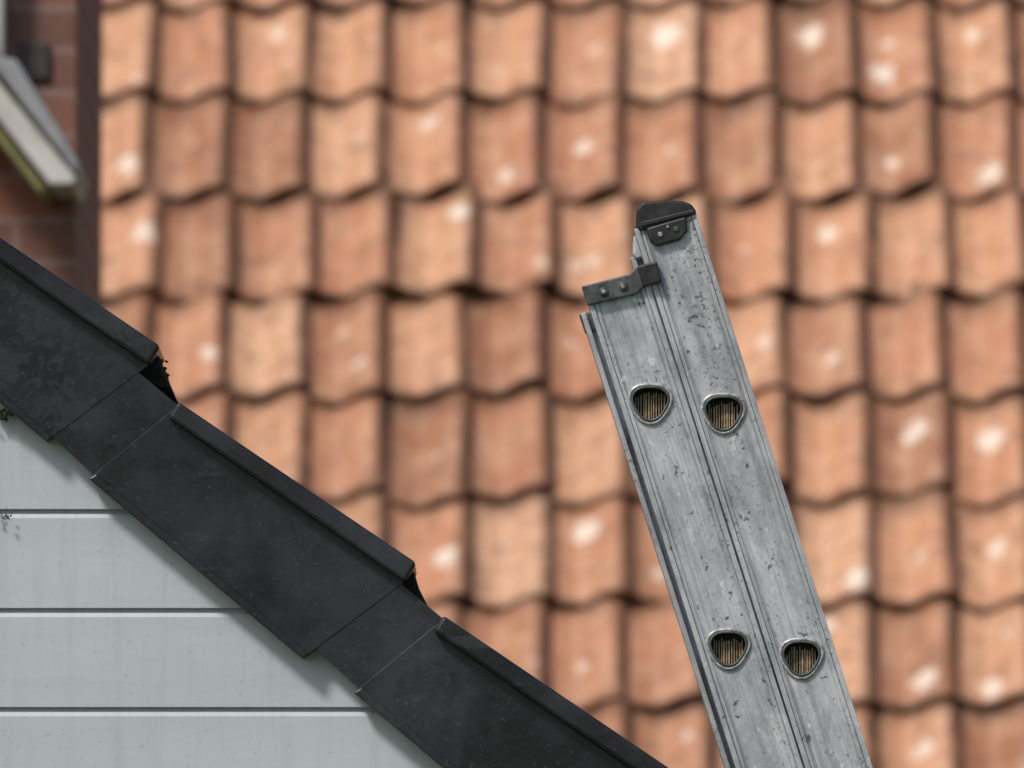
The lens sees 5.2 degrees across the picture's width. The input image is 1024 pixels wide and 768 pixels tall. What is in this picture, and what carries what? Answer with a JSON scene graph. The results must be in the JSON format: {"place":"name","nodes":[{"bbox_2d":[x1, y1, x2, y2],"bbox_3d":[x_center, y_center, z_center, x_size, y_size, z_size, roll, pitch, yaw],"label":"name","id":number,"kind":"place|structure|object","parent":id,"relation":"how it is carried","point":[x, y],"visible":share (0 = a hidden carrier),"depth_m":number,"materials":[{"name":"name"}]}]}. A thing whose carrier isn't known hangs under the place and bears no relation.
{"place":"outdoors","nodes":[
{"label":"outdoors","id":0,"kind":"place"},
{"bbox_2d":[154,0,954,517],"bbox_3d":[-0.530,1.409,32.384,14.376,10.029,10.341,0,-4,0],"label":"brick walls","id":1,"kind":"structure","parent":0,"point":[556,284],"depth_m":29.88,"materials":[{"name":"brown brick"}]},
{"bbox_2d":[102,0,1023,767],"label":"pantile roof","id":2,"kind":"structure","parent":1,"relation":"on","point":[284,294],"depth_m":29.65,"materials":[{"name":"ceramic"}]},
{"label":"ground","id":3,"kind":"structure","parent":0,"visible":0},
{"bbox_2d":[0,0,101,305],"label":"wall bay","id":4,"kind":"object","parent":3,"relation":"on","point":[61,238],"depth_m":20.09,"materials":[{"name":"red brick"}]},
{"bbox_2d":[0,0,4,57],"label":"window frame","id":5,"kind":"object","parent":4,"relation":"attached to","point":[2,28],"depth_m":20.02,"materials":[{"name":"white paint"}]},
{"bbox_2d":[0,126,52,202],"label":"canopy soffit","id":6,"kind":"structure","parent":4,"relation":"attached to","point":[23,166],"depth_m":19.86,"materials":[{"name":"paint"}]},
{"bbox_2d":[16,42,49,78],"bbox_3d":[-0.845,-0.570,20.094,0.059,0.064,0.030,0,-4,0],"label":"blue brick quoin","id":7,"kind":"object","parent":4,"relation":"attached to","point":[33,59],"visible":0.78,"depth_m":20.08,"materials":[{"name":"brick"}]},
{"bbox_2d":[0,84,83,202],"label":"canopy fascia","id":8,"kind":"structure","parent":4,"relation":"attached to","point":[45,160],"depth_m":19.82,"materials":[{"name":"white paint"}]},
{"bbox_2d":[0,56,87,193],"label":"canopy lead top","id":9,"kind":"object","parent":4,"relation":"attached to","point":[16,82],"visible":1,"depth_m":19.80,"materials":[{"name":"grey metal"}]},
{"bbox_2d":[580,200,872,767],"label":"extension ladder","id":10,"kind":"object","parent":3,"relation":"on","point":[717,512],"visible":1,"depth_m":12.03,"materials":[{"name":"metal"}]},
{"bbox_3d":[-3.307,1.500,14.380,6.882,7.335,4.900,0,-4,0],"label":"wall body","id":11,"kind":"object","parent":3,"relation":"on","visible":0},
{"bbox_2d":[0,403,441,767],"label":"cladding boards","id":12,"kind":"object","parent":11,"relation":"attached to","point":[127,640],"visible":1,"depth_m":12.00,"materials":[{"name":"white plastic"}]},
{"bbox_2d":[0,408,14,421],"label":"moss clump","id":13,"kind":"object","parent":12,"relation":"attached to","point":[2,412],"visible":1,"depth_m":12.01,"materials":[{"name":"green plant"}]},
{"bbox_2d":[141,356,426,604],"bbox_3d":[-3.307,-0.910,12.243,6.994,2.768,0.300,0,-4,0],"label":"verge bedding","id":14,"kind":"object","parent":11,"relation":"on","point":[151,373],"visible":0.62,"depth_m":12.03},
{"bbox_2d":[158,359,169,390],"bbox_3d":[-0.370,-0.008,12.039,0.018,0.037,0.034,0,-4,6],"label":"moss clump","id":15,"kind":"object","parent":14,"relation":"on","point":[165,372],"visible":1,"depth_m":12.04,"materials":[{"name":"green plant"}]},
{"bbox_2d":[0,238,667,767],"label":"verge cap top rolls","id":16,"kind":"object","parent":11,"relation":"on","point":[302,498],"visible":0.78,"depth_m":11.97,"materials":[{"name":"black plastic"}]},
{"bbox_2d":[54,373,441,688],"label":"verge joint straps","id":17,"kind":"object","parent":16,"relation":"attached to","point":[367,645],"visible":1,"depth_m":11.98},
{"bbox_2d":[0,263,628,767],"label":"verge cap faces","id":18,"kind":"object","parent":16,"relation":"attached to","point":[308,583],"visible":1,"depth_m":11.98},
{"bbox_2d":[0,392,455,767],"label":"verge cap lower lips","id":19,"kind":"object","parent":18,"relation":"attached to","point":[374,704],"visible":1,"depth_m":11.98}
]}

